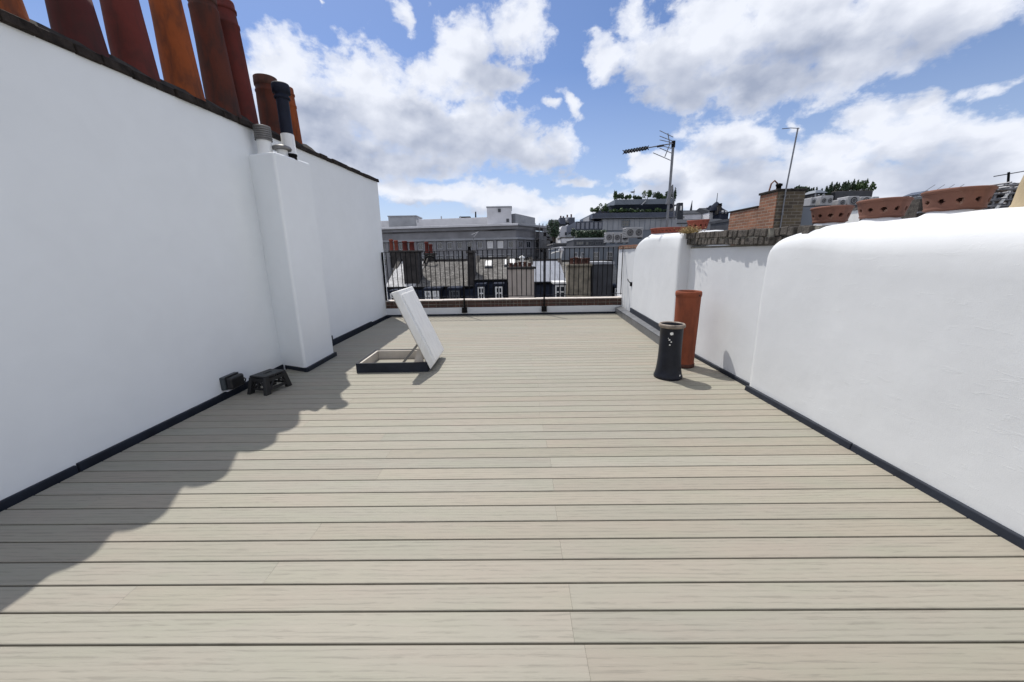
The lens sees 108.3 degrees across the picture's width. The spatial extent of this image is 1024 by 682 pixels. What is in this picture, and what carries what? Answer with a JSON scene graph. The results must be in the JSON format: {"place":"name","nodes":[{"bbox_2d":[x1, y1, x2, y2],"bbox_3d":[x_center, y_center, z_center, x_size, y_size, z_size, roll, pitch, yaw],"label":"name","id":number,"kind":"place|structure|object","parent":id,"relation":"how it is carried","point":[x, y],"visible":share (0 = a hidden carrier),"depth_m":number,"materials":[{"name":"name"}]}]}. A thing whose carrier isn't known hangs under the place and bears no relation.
{"place":"outdoors","nodes":[
{"label":"outdoors","id":0,"kind":"place"},
{"bbox_2d":[415,242,475,298],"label":"terraced house","id":1,"kind":"structure","parent":0,"point":[467,274],"depth_m":25.36,"materials":[{"name":"grey stone"}]},
{"bbox_2d":[473,255,507,298],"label":"terraced house","id":2,"kind":"structure","parent":0,"point":[492,278],"depth_m":24.95,"materials":[{"name":"grey stone"}]},
{"bbox_2d":[0,313,1023,681],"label":"deck","id":3,"kind":"structure","parent":0,"point":[538,499],"depth_m":2.11,"materials":[{"name":"beige wood"}]},
{"bbox_2d":[247,369,291,395],"bbox_3d":[-3.038,0.500,4.627,0.291,0.228,0.394,2,13,13],"label":"step stool","id":4,"kind":"object","parent":3,"relation":"on","point":[268,381],"visible":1,"depth_m":4.51,"materials":[{"name":"black plastic"}]},
{"bbox_2d":[356,286,443,372],"bbox_3d":[-1.661,-0.010,5.576,1.120,1.552,0.800,-1,13,0],"label":"roof hatch","id":5,"kind":"object","parent":3,"relation":"on","point":[430,350],"visible":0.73,"depth_m":5.27,"materials":[{"name":"grey metal"}]},
{"bbox_2d":[615,306,659,344],"bbox_3d":[2.959,-0.368,8.148,0.507,0.249,4.176,0,13,3],"label":"kerb upstand","id":6,"kind":"object","parent":3,"relation":"on","point":[643,327],"visible":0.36,"depth_m":7.90,"materials":[{"name":"grey metal"}]},
{"bbox_2d":[653,321,685,380],"bbox_3d":[2.056,0.124,4.820,0.356,0.720,0.357,-1,13,0],"label":"chimney pot","id":7,"kind":"object","parent":3,"relation":"on","point":[668,366],"visible":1,"depth_m":4.72,"materials":[{"name":"black ceramic"}]},
{"bbox_2d":[674,290,701,367],"bbox_3d":[2.467,-0.171,5.267,0.344,1.080,0.345,-1,13,0],"label":"chimney pot","id":8,"kind":"object","parent":3,"relation":"on","point":[687,307],"visible":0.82,"depth_m":5.12,"materials":[{"name":"orange ceramic"}]},
{"bbox_2d":[506,256,534,297],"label":"terraced house","id":9,"kind":"structure","parent":0,"point":[512,276],"depth_m":23.13,"materials":[{"name":"beige stone"}]},
{"bbox_2d":[23,0,1023,231],"label":"sky","id":10,"kind":"structure","parent":0,"point":[457,108],"materials":[{"name":"blue"}]},
{"bbox_2d":[529,257,566,297],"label":"terraced house","id":11,"kind":"structure","parent":0,"point":[555,274],"depth_m":25.20,"materials":[{"name":"white paint"}]},
{"bbox_2d":[547,243,565,258],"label":"flat roof block","id":12,"kind":"structure","parent":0,"point":[552,245],"depth_m":53.35,"materials":[{"name":"grey concrete"}]},
{"bbox_2d":[546,219,559,241],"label":"tree","id":13,"kind":"object","parent":12,"relation":"on","point":[553,229],"visible":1,"depth_m":55.22,"materials":[{"name":"green plant"}]},
{"bbox_2d":[557,237,573,242],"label":"flat roof block","id":14,"kind":"structure","parent":12,"relation":"on","point":[562,239],"depth_m":54.61,"materials":[{"name":"stone"}]},
{"bbox_2d":[571,228,574,236],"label":"shrub","id":15,"kind":"object","parent":14,"relation":"on","point":[573,233],"visible":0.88,"depth_m":54.83,"materials":[{"name":"green plant"}]},
{"bbox_2d":[551,247,563,257],"bbox_3d":[4.553,-8.453,37.065,1.293,1.904,0.560,-1,13,0],"label":"roof bracket","id":16,"kind":"object","parent":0,"point":[561,249],"visible":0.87,"depth_m":36.90,"materials":[{"name":"metal"}]},
{"bbox_2d":[548,214,574,226],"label":"terraced house","id":17,"kind":"structure","parent":0,"point":[567,221],"depth_m":95.50,"materials":[{"name":"stone"}]},
{"bbox_2d":[557,257,591,296],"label":"terraced house","id":18,"kind":"structure","parent":0,"point":[574,276],"depth_m":22.87,"materials":[{"name":"beige stone"}]},
{"bbox_2d":[590,260,617,296],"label":"terraced house","id":19,"kind":"structure","parent":0,"point":[605,281],"depth_m":23.02,"materials":[{"name":"grey stone"}]},
{"bbox_2d":[566,199,677,245],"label":"modern building","id":20,"kind":"structure","parent":0,"point":[608,221],"depth_m":57.86,"materials":[{"name":"grey glass"}]},
{"bbox_2d":[598,203,607,212],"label":"shrub","id":21,"kind":"object","parent":20,"relation":"on","point":[603,209],"visible":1,"depth_m":57.28,"materials":[{"name":"green plant"}]},
{"bbox_2d":[616,192,623,198],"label":"shrub","id":22,"kind":"object","parent":20,"relation":"on","point":[619,195],"visible":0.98,"depth_m":58.26,"materials":[{"name":"green plant"}]},
{"bbox_2d":[621,220,629,226],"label":"window","id":23,"kind":"structure","parent":20,"relation":"in","point":[626,223],"depth_m":57.72,"materials":[{"name":"grey glass"}]},
{"bbox_2d":[642,190,651,198],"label":"shrub","id":24,"kind":"object","parent":20,"relation":"on","point":[644,193],"visible":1,"depth_m":58.38,"materials":[{"name":"green plant"}]},
{"bbox_2d":[652,192,660,198],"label":"shrub","id":25,"kind":"object","parent":20,"relation":"on","point":[655,195],"visible":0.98,"depth_m":58.24,"materials":[{"name":"green plant"}]},
{"bbox_2d":[671,187,676,200],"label":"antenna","id":26,"kind":"object","parent":20,"relation":"on","point":[675,194],"visible":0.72,"depth_m":58.48,"materials":[{"name":"grey metal"}]},
{"bbox_2d":[622,227,642,238],"bbox_3d":[12.254,-10.947,37.619,1.720,1.078,1.247,-1,13,0],"label":"condenser unit","id":27,"kind":"object","parent":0,"point":[633,232],"visible":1,"depth_m":37.05,"materials":[{"name":"black paint"}]},
{"bbox_2d":[675,203,701,218],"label":"terraced house","id":28,"kind":"structure","parent":0,"point":[681,213],"depth_m":106.71,"materials":[{"name":"stone"}]},
{"bbox_2d":[676,219,721,226],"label":"terraced house","id":29,"kind":"structure","parent":0,"point":[682,222],"depth_m":78.58,"materials":[{"name":"grey stone"}]},
{"bbox_2d":[710,205,856,229],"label":"flat roof block","id":30,"kind":"structure","parent":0,"point":[723,224],"depth_m":29.08,"materials":[{"name":"brown brick"}]},
{"bbox_2d":[803,197,815,205],"bbox_3d":[17.441,-8.111,21.775,0.303,0.538,0.834,-1,13,0],"label":"condenser unit","id":31,"kind":"object","parent":30,"relation":"on","point":[810,201],"visible":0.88,"depth_m":21.46,"materials":[{"name":"grey metal"}]},
{"bbox_2d":[805,190,827,197],"bbox_3d":[19.477,-9.032,23.948,0.807,1.288,1.200,-1,13,0],"label":"pergola","id":32,"kind":"object","parent":30,"relation":"on","point":[813,193],"visible":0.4,"depth_m":23.56,"materials":[{"name":"white metal"}]},
{"bbox_2d":[815,196,832,205],"bbox_3d":[18.199,-8.164,21.765,0.708,0.621,0.835,-1,13,0],"label":"condenser unit","id":33,"kind":"object","parent":30,"relation":"on","point":[824,200],"visible":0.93,"depth_m":21.41,"materials":[{"name":"grey metal"}]},
{"bbox_2d":[831,200,846,205],"bbox_3d":[19.123,-8.067,21.791,0.480,0.394,0.836,-1,13,0],"label":"condenser unit","id":34,"kind":"object","parent":30,"relation":"on","point":[838,202],"visible":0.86,"depth_m":21.43,"materials":[{"name":"grey metal"}]},
{"bbox_2d":[837,196,859,204],"bbox_3d":[19.742,-8.165,21.769,0.658,0.575,0.838,-1,13,0],"label":"condenser unit","id":35,"kind":"object","parent":30,"relation":"on","point":[852,200],"visible":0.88,"depth_m":21.39,"materials":[{"name":"grey metal"}]},
{"bbox_2d":[828,190,872,200],"bbox_3d":[22.668,-9.397,25.106,2.473,1.382,1.000,-1,13,0],"label":"planter","id":36,"kind":"object","parent":30,"relation":"on","point":[860,193],"visible":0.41,"depth_m":24.52,"materials":[{"name":"grey metal"}]},
{"bbox_2d":[831,181,847,191],"bbox_3d":[22.040,-10.412,24.999,1.071,0.776,0.918,11,17,41],"label":"tree","id":37,"kind":"object","parent":36,"relation":"in","point":[836,186],"visible":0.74,"depth_m":24.89,"materials":[{"name":"green plant"}]},
{"bbox_2d":[840,179,855,190],"bbox_3d":[22.499,-10.459,24.924,1.123,0.917,0.842,-7,15,-26],"label":"tree","id":38,"kind":"object","parent":36,"relation":"in","point":[851,186],"visible":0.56,"depth_m":24.80,"materials":[{"name":"green plant"}]},
{"bbox_2d":[849,180,866,189],"bbox_3d":[23.186,-10.409,24.901,1.028,0.717,0.785,11,18,43],"label":"tree","id":39,"kind":"object","parent":36,"relation":"in","point":[861,185],"visible":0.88,"depth_m":24.71,"materials":[{"name":"green plant"}]},
{"bbox_2d":[857,179,876,190],"bbox_3d":[23.657,-10.438,24.785,1.235,0.848,0.816,5,14,25],"label":"tree","id":40,"kind":"object","parent":36,"relation":"in","point":[870,187],"visible":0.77,"depth_m":24.61,"materials":[{"name":"green plant"}]},
{"bbox_2d":[859,196,870,200],"bbox_3d":[20.450,-8.159,21.773,0.556,0.541,0.838,-1,13,0],"label":"condenser unit","id":41,"kind":"object","parent":30,"relation":"on","point":[863,198],"visible":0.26,"depth_m":21.36,"materials":[{"name":"grey metal"}]},
{"bbox_3d":[20.677,-9.248,25.133,1.221,1.139,1.000,-1,13,0],"label":"planter","id":42,"kind":"object","parent":30,"relation":"on","visible":0},
{"bbox_2d":[819,184,832,194],"bbox_3d":[21.217,-10.147,24.984,0.536,0.783,0.660,-11,17,-38],"label":"tree","id":43,"kind":"object","parent":42,"relation":"in","point":[829,190],"visible":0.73,"depth_m":24.83,"materials":[{"name":"green plant"}]},
{"bbox_2d":[845,196,921,222],"bbox_3d":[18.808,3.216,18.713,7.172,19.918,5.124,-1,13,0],"label":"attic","id":44,"kind":"object","parent":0,"point":[854,216],"visible":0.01,"depth_m":16.45,"materials":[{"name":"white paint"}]},
{"bbox_2d":[902,185,933,196],"bbox_3d":[18.330,-6.718,16.714,0.655,0.517,0.730,-1,13,0],"label":"solar panel","id":45,"kind":"object","parent":44,"relation":"on","point":[914,194],"visible":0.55,"depth_m":16.62,"materials":[{"name":"black"}]},
{"label":"street","id":46,"kind":"structure","parent":0,"visible":0},
{"bbox_2d":[387,239,423,299],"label":"terraced house","id":47,"kind":"structure","parent":46,"relation":"on","point":[412,250],"depth_m":25.09,"materials":[{"name":"grey stone"}]},
{"bbox_2d":[381,206,553,282],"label":"stone building","id":48,"kind":"structure","parent":46,"relation":"on","point":[499,227],"depth_m":69.97,"materials":[{"name":"grey stone"}]},
{"bbox_2d":[418,243,422,249],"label":"window","id":49,"kind":"structure","parent":48,"relation":"in","point":[420,245],"depth_m":71.10,"materials":[{"name":"grey glass"}]},
{"bbox_2d":[437,242,442,248],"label":"window","id":50,"kind":"structure","parent":48,"relation":"in","point":[439,245],"depth_m":70.36,"materials":[{"name":"grey glass"}]},
{"bbox_2d":[447,242,452,248],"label":"window","id":51,"kind":"structure","parent":48,"relation":"in","point":[449,244],"depth_m":70.02,"materials":[{"name":"grey glass"}]},
{"bbox_2d":[457,242,462,248],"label":"window","id":52,"kind":"structure","parent":48,"relation":"in","point":[459,244],"depth_m":69.68,"materials":[{"name":"grey glass"}]},
{"bbox_2d":[477,242,482,248],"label":"window","id":53,"kind":"structure","parent":48,"relation":"in","point":[479,244],"depth_m":68.97,"materials":[{"name":"grey glass"}]},
{"bbox_2d":[487,241,492,247],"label":"window","id":54,"kind":"structure","parent":48,"relation":"in","point":[489,243],"depth_m":68.60,"materials":[{"name":"white glass"}]},
{"bbox_2d":[497,241,502,247],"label":"window","id":55,"kind":"structure","parent":48,"relation":"in","point":[500,243],"depth_m":68.25,"materials":[{"name":"white glass"}]},
{"bbox_2d":[508,241,512,247],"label":"window","id":56,"kind":"structure","parent":48,"relation":"in","point":[510,243],"depth_m":67.93,"materials":[{"name":"grey glass"}]},
{"bbox_2d":[526,241,530,247],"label":"window","id":57,"kind":"structure","parent":48,"relation":"in","point":[528,243],"depth_m":70.77,"materials":[{"name":"grey glass"}]},
{"bbox_2d":[535,223,559,258],"bbox_3d":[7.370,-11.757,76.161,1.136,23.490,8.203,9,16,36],"label":"building","id":58,"kind":"structure","parent":46,"relation":"on","point":[546,242],"depth_m":72.04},
{"bbox_2d":[555,225,567,242],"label":"terraced house","id":59,"kind":"structure","parent":46,"relation":"on","point":[563,231],"depth_m":69.27,"materials":[{"name":"stone"}]},
{"bbox_2d":[566,238,605,245],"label":"flat roof block","id":60,"kind":"structure","parent":46,"relation":"on","point":[585,242],"depth_m":44.50,"materials":[{"name":"grey stone"}]},
{"bbox_2d":[576,241,583,244],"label":"window","id":61,"kind":"structure","parent":60,"relation":"in","point":[577,242],"depth_m":44.49,"materials":[{"name":"grey glass"}]},
{"bbox_2d":[586,241,593,244],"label":"window","id":62,"kind":"structure","parent":60,"relation":"in","point":[587,242],"depth_m":44.49,"materials":[{"name":"grey glass"}]},
{"bbox_2d":[575,230,606,237],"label":"hedge","id":63,"kind":"object","parent":60,"relation":"on","point":[589,234],"visible":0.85,"depth_m":44.88,"materials":[{"name":"green plant"}]},
{"bbox_2d":[595,241,602,244],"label":"window","id":64,"kind":"structure","parent":60,"relation":"in","point":[596,242],"depth_m":44.49,"materials":[{"name":"grey glass"}]},
{"bbox_2d":[548,245,624,268],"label":"flat roof block","id":65,"kind":"structure","parent":46,"relation":"on","point":[588,251],"depth_m":38.95,"materials":[{"name":"grey stone"}]},
{"bbox_2d":[594,252,599,259],"bbox_3d":[8.878,-8.922,38.994,0.672,0.940,0.060,-1,13,0],"label":"window","id":66,"kind":"structure","parent":65,"relation":"in","point":[595,253],"depth_m":38.99,"materials":[{"name":"grey glass"}]},
{"bbox_2d":[604,232,612,243],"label":"condenser unit","id":67,"kind":"object","parent":65,"relation":"on","point":[608,237],"visible":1,"depth_m":40.04,"materials":[{"name":"black paint"}]},
{"bbox_2d":[606,252,612,259],"bbox_3d":[10.306,-8.923,38.999,0.672,0.941,0.060,-1,13,0],"label":"window","id":68,"kind":"structure","parent":65,"relation":"in","point":[610,253],"depth_m":38.99,"materials":[{"name":"grey glass"}]},
{"bbox_2d":[612,232,620,243],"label":"condenser unit","id":69,"kind":"object","parent":65,"relation":"on","point":[616,237],"visible":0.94,"depth_m":40.05,"materials":[{"name":"black paint"}]},
{"bbox_2d":[620,233,628,243],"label":"condenser unit","id":70,"kind":"object","parent":65,"relation":"on","point":[625,241],"visible":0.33,"depth_m":40.14,"materials":[{"name":"black paint"}]},
{"bbox_2d":[696,193,721,218],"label":"terraced house","id":71,"kind":"structure","parent":46,"relation":"on","point":[706,213],"depth_m":103.37,"materials":[{"name":"stone"}]},
{"bbox_2d":[707,203,728,219],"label":"terraced house","id":72,"kind":"structure","parent":46,"relation":"on","point":[719,213],"depth_m":99.72,"materials":[{"name":"grey stone"}]},
{"bbox_3d":[-0.162,8.886,5.344,7.800,15.480,14.400,-1,13,0],"label":"flat roof block","id":73,"kind":"object","parent":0,"visible":0},
{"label":"roof slab","id":74,"kind":"structure","parent":73,"relation":"on","visible":0},
{"bbox_2d":[0,9,387,511],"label":"party wall","id":75,"kind":"structure","parent":74,"relation":"on","point":[171,255],"depth_m":3.44,"materials":[{"name":"paint"}]},
{"bbox_2d":[0,0,29,21],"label":"chimney pot","id":76,"kind":"object","parent":75,"relation":"on","point":[16,8],"visible":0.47,"depth_m":2.65,"materials":[{"name":"ceramic"}]},
{"bbox_2d":[44,0,109,57],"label":"chimney pot","id":77,"kind":"object","parent":75,"relation":"on","point":[77,20],"visible":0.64,"depth_m":3.08,"materials":[{"name":"ceramic"}]},
{"bbox_2d":[99,0,160,81],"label":"chimney pot","id":78,"kind":"object","parent":75,"relation":"on","point":[128,40],"visible":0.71,"depth_m":3.52,"materials":[{"name":"red ceramic"}]},
{"bbox_2d":[148,0,205,100],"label":"chimney pot","id":79,"kind":"object","parent":75,"relation":"on","point":[178,64],"visible":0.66,"depth_m":4.03,"materials":[{"name":"ceramic"}]},
{"bbox_2d":[187,0,241,117],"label":"chimney pot","id":80,"kind":"object","parent":75,"relation":"on","point":[216,75],"visible":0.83,"depth_m":4.56,"materials":[{"name":"brown ceramic"}]},
{"bbox_2d":[219,372,245,391],"bbox_3d":[-3.385,0.487,4.531,0.135,0.195,0.332,-1,13,0],"label":"outlet box","id":81,"kind":"object","parent":75,"relation":"attached to","point":[231,381],"visible":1,"depth_m":4.41,"materials":[{"name":"grey plastic"}]},
{"bbox_2d":[217,0,258,123],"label":"chimney pot","id":82,"kind":"object","parent":75,"relation":"on","point":[234,44],"visible":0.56,"depth_m":4.94,"materials":[{"name":"red ceramic"}]},
{"bbox_2d":[252,124,272,153],"bbox_3d":[-3.327,-2.680,4.961,0.210,0.372,0.210,-1,13,0],"label":"louvre vent","id":83,"kind":"object","parent":75,"relation":"on","point":[263,139],"visible":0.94,"depth_m":4.89,"materials":[{"name":"white metal"}]},
{"bbox_2d":[252,73,280,134],"bbox_3d":[-3.746,-3.590,5.726,0.336,0.839,0.338,-2,13,0],"label":"chimney pot","id":84,"kind":"object","parent":75,"relation":"on","point":[267,108],"visible":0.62,"depth_m":5.58,"materials":[{"name":"brown ceramic"}]},
{"bbox_2d":[272,144,291,156],"bbox_3d":[-3.161,-2.606,5.092,0.244,0.163,0.244,-1,13,0],"label":"mushroom vent","id":85,"kind":"object","parent":75,"relation":"on","point":[282,149],"visible":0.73,"depth_m":5.03,"materials":[{"name":"grey metal"}]},
{"bbox_2d":[271,81,297,159],"bbox_3d":[-3.188,-3.063,5.212,0.228,1.000,0.228,-1,13,0],"label":"flue pipe","id":86,"kind":"object","parent":75,"relation":"on","point":[281,91],"visible":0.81,"depth_m":5.13,"materials":[{"name":"metal"}]},
{"bbox_2d":[288,153,296,159],"bbox_3d":[-3.075,-2.574,5.182,0.128,0.078,0.128,-1,13,0],"label":"pipe stub","id":87,"kind":"object","parent":75,"relation":"on","point":[292,155],"visible":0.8,"depth_m":5.13,"materials":[{"name":"black paint"}]},
{"bbox_2d":[289,87,302,143],"bbox_3d":[-3.749,-3.773,6.268,0.255,0.906,0.256,-2,13,0],"label":"chimney pot","id":88,"kind":"object","parent":75,"relation":"on","point":[295,122],"visible":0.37,"depth_m":6.22,"materials":[{"name":"ceramic"}]},
{"bbox_2d":[385,296,621,318],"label":"parapet wall","id":89,"kind":"structure","parent":74,"relation":"on","point":[522,306],"depth_m":10.16,"materials":[{"name":"white paint"}]},
{"bbox_2d":[381,246,622,312],"bbox_3d":[-0.193,-1.624,9.969,6.535,1.698,0.127,-1,13,0],"label":"railing","id":90,"kind":"object","parent":89,"relation":"attached to","point":[543,308],"visible":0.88,"depth_m":9.96,"materials":[{"name":"black metal"}]},
{"bbox_2d":[617,245,637,310],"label":"parapet wall","id":91,"kind":"structure","parent":74,"relation":"on","point":[627,268],"depth_m":9.69,"materials":[{"name":"white paint"}]},
{"bbox_2d":[630,230,724,330],"bbox_3d":[3.177,-1.119,7.522,0.867,2.067,3.023,0,13,3],"label":"rendered chimney stack","id":92,"kind":"object","parent":74,"relation":"on","point":[660,270],"visible":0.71,"depth_m":6.97,"materials":[{"name":"white paint"}]},
{"bbox_2d":[622,131,675,226],"bbox_3d":[2.866,-3.092,7.617,1.289,2.338,0.272,-4,13,-12],"label":"aerial mast","id":93,"kind":"object","parent":92,"relation":"attached to","point":[670,188],"visible":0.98,"depth_m":7.62,"materials":[{"name":"metal"}]},
{"bbox_2d":[649,227,684,236],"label":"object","id":94,"kind":"object","parent":92,"relation":"on","point":[662,230],"visible":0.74,"depth_m":7.38,"materials":[{"name":"red ceramic"}]},
{"bbox_2d":[687,219,709,230],"bbox_3d":[3.182,-1.961,6.354,0.369,0.226,0.380,-4,16,1],"label":"bowl pot","id":95,"kind":"object","parent":92,"relation":"on","point":[702,224],"visible":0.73,"depth_m":6.21,"materials":[{"name":"red ceramic"}]},
{"bbox_2d":[686,225,829,385],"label":"parapet wall","id":96,"kind":"structure","parent":74,"relation":"on","point":[727,279],"depth_m":4.82,"materials":[{"name":"white paint"}]},
{"bbox_2d":[674,225,705,233],"bbox_3d":[2.786,-1.752,5.774,0.408,0.155,0.558,-1,13,0],"label":"moss","id":97,"kind":"object","parent":96,"relation":"on","point":[687,229],"visible":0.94,"depth_m":5.70,"materials":[{"name":"plant"}]},
{"bbox_2d":[744,207,1023,549],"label":"rendered chimney stack","id":98,"kind":"object","parent":74,"relation":"on","point":[894,348],"visible":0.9,"depth_m":2.57,"materials":[{"name":"white paint"}]},
{"bbox_2d":[810,205,854,224],"bbox_3d":[3.127,-1.204,3.647,0.354,0.221,0.366,-1,13,0],"label":"bowl pot","id":99,"kind":"object","parent":98,"relation":"on","point":[831,215],"visible":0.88,"depth_m":3.54,"materials":[{"name":"ceramic"}]},
{"bbox_2d":[856,196,913,221],"bbox_3d":[3.139,-1.087,3.151,0.362,0.221,0.374,-1,13,0],"label":"bowl pot","id":100,"kind":"object","parent":98,"relation":"on","point":[885,209],"visible":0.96,"depth_m":3.04,"materials":[{"name":"ceramic"}]},
{"bbox_2d":[919,185,998,217],"bbox_3d":[3.140,-0.965,2.636,0.387,0.214,0.401,-1,13,0],"label":"bowl pot","id":101,"kind":"object","parent":98,"relation":"on","point":[954,200],"visible":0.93,"depth_m":2.53,"materials":[{"name":"ceramic"}]},
{"bbox_2d":[1008,175,1023,207],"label":"chimney pot","id":102,"kind":"object","parent":98,"relation":"on","point":[1018,200],"visible":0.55,"depth_m":2.21,"materials":[{"name":"ceramic"}]},
{"bbox_3d":[8.473,7.901,5.429,9.400,17.100,15.050,-1,13,0],"label":"flat roof block","id":103,"kind":"object","parent":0,"visible":0},
{"bbox_2d":[728,180,813,229],"bbox_3d":[6.631,-2.897,9.535,1.150,2.138,1.920,-1,13,0],"label":"brick chimney","id":104,"kind":"object","parent":103,"relation":"on","point":[766,212],"visible":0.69,"depth_m":8.71,"materials":[{"name":"brown brick"}]},
{"bbox_2d":[779,128,798,227],"bbox_3d":[6.150,-3.260,8.469,0.392,2.942,0.080,-1,13,0],"label":"pole aerial","id":105,"kind":"object","parent":104,"relation":"attached to","point":[784,196],"visible":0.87,"depth_m":8.34,"materials":[{"name":"metal"}]},
{"bbox_2d":[859,171,1023,220],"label":"brick chimney","id":106,"kind":"object","parent":103,"relation":"on","point":[1002,197],"visible":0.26,"depth_m":8.05,"materials":[{"name":"brick"}]}
]}

